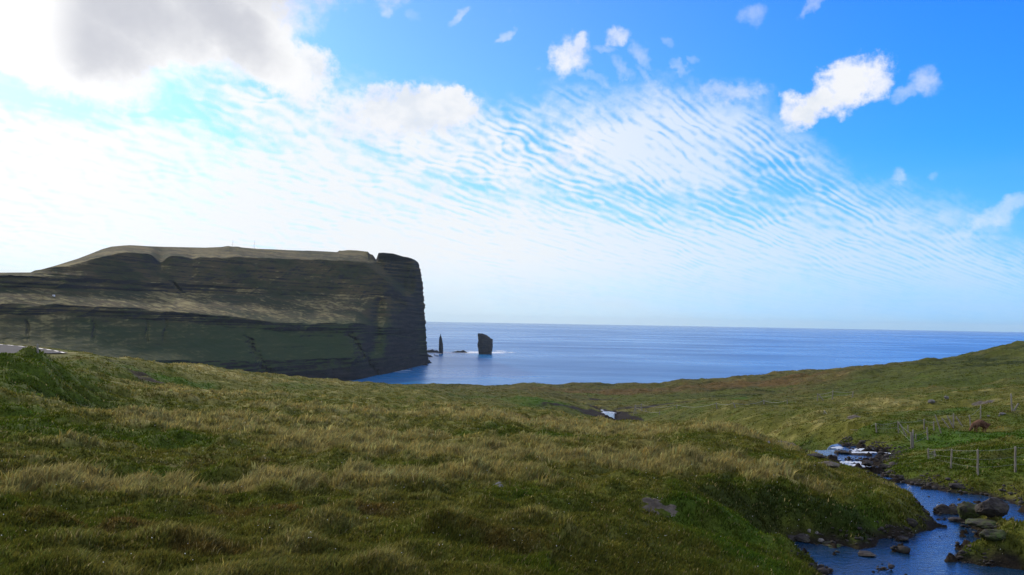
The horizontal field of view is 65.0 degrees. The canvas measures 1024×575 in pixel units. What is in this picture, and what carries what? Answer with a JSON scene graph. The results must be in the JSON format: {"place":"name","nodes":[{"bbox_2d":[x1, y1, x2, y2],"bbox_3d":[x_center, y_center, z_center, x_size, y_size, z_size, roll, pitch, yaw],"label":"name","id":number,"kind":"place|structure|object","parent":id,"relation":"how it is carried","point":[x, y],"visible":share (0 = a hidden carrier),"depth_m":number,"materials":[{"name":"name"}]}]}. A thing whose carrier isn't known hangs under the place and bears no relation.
{"place":"outdoors","nodes":[
{"label":"outdoors","id":0,"kind":"place"},
{"bbox_2d":[0,344,66,352],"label":"road","id":1,"kind":"structure","parent":0,"point":[4,348],"depth_m":78.47,"materials":[{"name":"grey asphalt"}]},
{"bbox_2d":[0,245,428,380],"bbox_3d":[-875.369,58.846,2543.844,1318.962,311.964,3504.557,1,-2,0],"label":"headland","id":2,"kind":"structure","parent":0,"point":[347,315],"depth_m":1474.52,"materials":[{"name":"stone"}]},
{"bbox_2d":[0,340,1023,574],"bbox_3d":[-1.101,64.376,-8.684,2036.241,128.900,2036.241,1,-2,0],"label":"ground","id":3,"kind":"structure","parent":0,"point":[1008,558],"depth_m":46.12,"materials":[{"name":"green plant"}]},
{"bbox_2d":[641,497,677,516],"bbox_3d":[4.256,6.345,22.820,1.583,0.683,0.771,1,-2,0],"label":"rock slab","id":4,"kind":"object","parent":3,"relation":"on","point":[653,503],"visible":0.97,"depth_m":22.80,"materials":[{"name":"grey stone"}]},
{"bbox_2d":[633,400,787,414],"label":"wire fence","id":5,"kind":"object","parent":3,"relation":"on","point":[684,406],"visible":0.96,"depth_m":109.62,"materials":[{"name":"grey wood"}]},
{"bbox_2d":[788,535,795,540],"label":"boulder","id":6,"kind":"object","parent":3,"relation":"on","point":[791,537],"visible":0.63,"depth_m":24.71,"materials":[{"name":"grey stone"}]},
{"bbox_2d":[794,533,809,542],"bbox_3d":[8.928,7.730,24.720,0.588,0.309,0.410,-1,-3,44],"label":"boulder","id":7,"kind":"object","parent":3,"relation":"on","point":[803,537],"visible":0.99,"depth_m":24.62,"materials":[{"name":"grey stone"}]},
{"bbox_2d":[807,453,825,458],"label":"boulder","id":8,"kind":"object","parent":3,"relation":"on","point":[818,456],"visible":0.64,"depth_m":37.55,"materials":[{"name":"grey stone"}]},
{"bbox_2d":[818,461,840,467],"bbox_3d":[13.706,7.623,34.674,0.941,0.259,0.595,1,-2,0],"label":"boulder","id":9,"kind":"object","parent":3,"relation":"on","point":[832,464],"visible":0.76,"depth_m":34.55,"materials":[{"name":"grey stone"}]},
{"bbox_2d":[822,541,840,547],"bbox_3d":[9.688,7.791,24.309,0.715,0.138,0.741,2,-3,-33],"label":"boulder","id":10,"kind":"object","parent":3,"relation":"on","point":[827,544],"visible":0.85,"depth_m":24.23,"materials":[{"name":"grey stone"}]},
{"bbox_2d":[817,391,853,400],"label":"wire fence","id":11,"kind":"object","parent":3,"relation":"on","point":[830,395],"visible":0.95,"depth_m":97.62,"materials":[{"name":"grey wood"}]},
{"bbox_2d":[847,415,859,418],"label":"rock slab","id":12,"kind":"object","parent":3,"relation":"on","point":[851,417],"visible":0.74,"depth_m":66.11,"materials":[{"name":"grey stone"}]},
{"bbox_2d":[849,453,865,455],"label":"boulder","id":13,"kind":"object","parent":3,"relation":"on","point":[859,454],"visible":0.79,"depth_m":47.79,"materials":[{"name":"grey stone"}]},
{"bbox_2d":[861,460,872,465],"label":"boulder","id":14,"kind":"object","parent":3,"relation":"on","point":[867,463],"visible":1,"depth_m":39.61,"materials":[{"name":"grey stone"}]},
{"bbox_2d":[878,464,888,468],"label":"boulder","id":15,"kind":"object","parent":3,"relation":"on","point":[884,466],"visible":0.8,"depth_m":40.18,"materials":[{"name":"grey stone"}]},
{"bbox_2d":[824,405,980,447],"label":"wire fence","id":16,"kind":"object","parent":3,"relation":"on","point":[911,438],"visible":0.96,"depth_m":52.42,"materials":[{"name":"grey wood"}]},
{"bbox_2d":[905,518,917,527],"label":"boulder","id":17,"kind":"object","parent":3,"relation":"on","point":[912,522],"visible":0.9,"depth_m":25.99,"materials":[{"name":"grey stone"}]},
{"bbox_2d":[933,504,957,514],"bbox_3d":[15.996,8.252,29.465,1.108,0.648,0.650,1,-2,0],"label":"boulder","id":18,"kind":"object","parent":3,"relation":"on","point":[944,509],"visible":0.49,"depth_m":29.27,"materials":[{"name":"grey stone"}]},
{"bbox_2d":[949,483,962,488],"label":"boulder","id":19,"kind":"object","parent":3,"relation":"on","point":[955,485],"visible":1,"depth_m":33.81,"materials":[{"name":"grey stone"}]},
{"bbox_2d":[948,517,964,522],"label":"boulder","id":20,"kind":"object","parent":3,"relation":"on","point":[956,519],"visible":0.62,"depth_m":27.90,"materials":[{"name":"grey stone"}]},
{"bbox_2d":[957,501,980,519],"bbox_3d":[15.873,7.756,27.842,0.826,0.679,0.563,0,-3,22],"label":"boulder","id":21,"kind":"object","parent":3,"relation":"on","point":[966,510],"visible":0.74,"depth_m":27.72,"materials":[{"name":"stone"}]},
{"bbox_2d":[927,446,1016,474],"bbox_3d":[21.371,7.678,37.319,3.113,2.017,7.814,1,-2,0],"label":"wire fence","id":22,"kind":"object","parent":3,"relation":"on","point":[978,459],"visible":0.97,"depth_m":34.38,"materials":[{"name":"grey wood"}]},
{"bbox_2d":[969,420,990,432],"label":"sheep","id":23,"kind":"object","parent":3,"relation":"on","point":[976,424],"visible":0.96,"depth_m":50.38},
{"bbox_2d":[965,518,996,528],"bbox_3d":[15.436,7.722,26.262,1.195,0.225,1.047,1,-2,0],"label":"boulder","id":24,"kind":"object","parent":3,"relation":"on","point":[981,523],"visible":0.88,"depth_m":26.07,"materials":[{"name":"stone"}]},
{"bbox_2d":[972,400,994,405],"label":"rock slab","id":25,"kind":"object","parent":3,"relation":"on","point":[980,402],"visible":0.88,"depth_m":68.80,"materials":[{"name":"grey stone"}]},
{"bbox_2d":[974,497,1009,517],"bbox_3d":[16.027,7.364,26.783,1.064,0.737,0.723,1,-2,0],"label":"boulder","id":26,"kind":"object","parent":3,"relation":"on","point":[991,507],"visible":0.95,"depth_m":26.57,"materials":[{"name":"grey stone"}]},
{"bbox_2d":[979,529,1006,541],"bbox_3d":[13.698,7.048,22.899,0.754,0.319,0.540,0,-2,14],"label":"boulder","id":27,"kind":"object","parent":3,"relation":"on","point":[992,535],"visible":1,"depth_m":22.76,"materials":[{"name":"stone"}]},
{"bbox_2d":[1010,394,1018,410],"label":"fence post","id":28,"kind":"object","parent":3,"relation":"on","point":[1016,406],"visible":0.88,"depth_m":58.32,"materials":[{"name":"grey wood"}]},
{"bbox_2d":[0,0,1023,331],"label":"sky","id":29,"kind":"structure","parent":0,"point":[823,164],"materials":[{"name":"blue"}]},
{"bbox_2d":[603,411,614,417],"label":"stream water","id":30,"kind":"structure","parent":0,"point":[609,414],"depth_m":117.29,"materials":[{"name":"white liquid"}]},
{"bbox_2d":[351,322,1023,385],"bbox_3d":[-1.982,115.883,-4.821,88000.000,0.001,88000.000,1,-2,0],"label":"sea","id":31,"kind":"structure","parent":0,"point":[556,354],"depth_m":3516.27,"materials":[{"name":"liquid"}]},
{"bbox_2d":[427,349,438,352],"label":"skerry","id":32,"kind":"structure","parent":31,"relation":"in","point":[432,351],"depth_m":2816.72,"materials":[{"name":"grey stone"}]},
{"bbox_2d":[439,334,442,353],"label":"sea stack","id":33,"kind":"object","parent":31,"relation":"in","point":[440,345],"visible":0.98,"depth_m":2754.76,"materials":[{"name":"grey stone"}]},
{"bbox_2d":[401,350,511,370],"bbox_3d":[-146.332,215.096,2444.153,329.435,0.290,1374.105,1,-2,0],"label":"surf","id":34,"kind":"structure","parent":31,"relation":"on","point":[498,351],"depth_m":2926.73,"materials":[{"name":"white liquid"}]},
{"bbox_2d":[453,350,468,352],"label":"skerry","id":35,"kind":"structure","parent":31,"relation":"in","point":[462,351],"depth_m":2857.86,"materials":[{"name":"grey stone"}]},
{"bbox_2d":[477,333,492,353],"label":"sea stack","id":36,"kind":"object","parent":31,"relation":"in","point":[485,344],"visible":0.98,"depth_m":2756.66,"materials":[{"name":"grey stone"}]},
{"bbox_2d":[790,436,1023,574],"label":"rocks","id":37,"kind":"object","parent":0,"point":[903,549],"depth_m":31.99,"materials":[{"name":"grey stone"}]},
{"bbox_2d":[793,444,1023,574],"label":"stream water","id":38,"kind":"structure","parent":0,"point":[929,552],"depth_m":23.71,"materials":[{"name":"blue liquid"}]},
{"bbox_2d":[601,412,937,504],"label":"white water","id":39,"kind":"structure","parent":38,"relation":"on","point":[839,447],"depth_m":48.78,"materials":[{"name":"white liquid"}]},
{"bbox_2d":[834,450,851,453],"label":"boulder","id":40,"kind":"object","parent":38,"relation":"in","point":[842,452],"visible":1,"depth_m":48.16,"materials":[{"name":"grey stone"}]},
{"bbox_2d":[858,550,875,556],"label":"boulder","id":41,"kind":"object","parent":38,"relation":"on","point":[865,553],"visible":1,"depth_m":23.16,"materials":[{"name":"grey stone"}]},
{"bbox_2d":[897,536,908,540],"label":"boulder","id":42,"kind":"object","parent":38,"relation":"in","point":[902,538],"visible":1,"depth_m":24.85,"materials":[{"name":"grey stone"}]}
]}

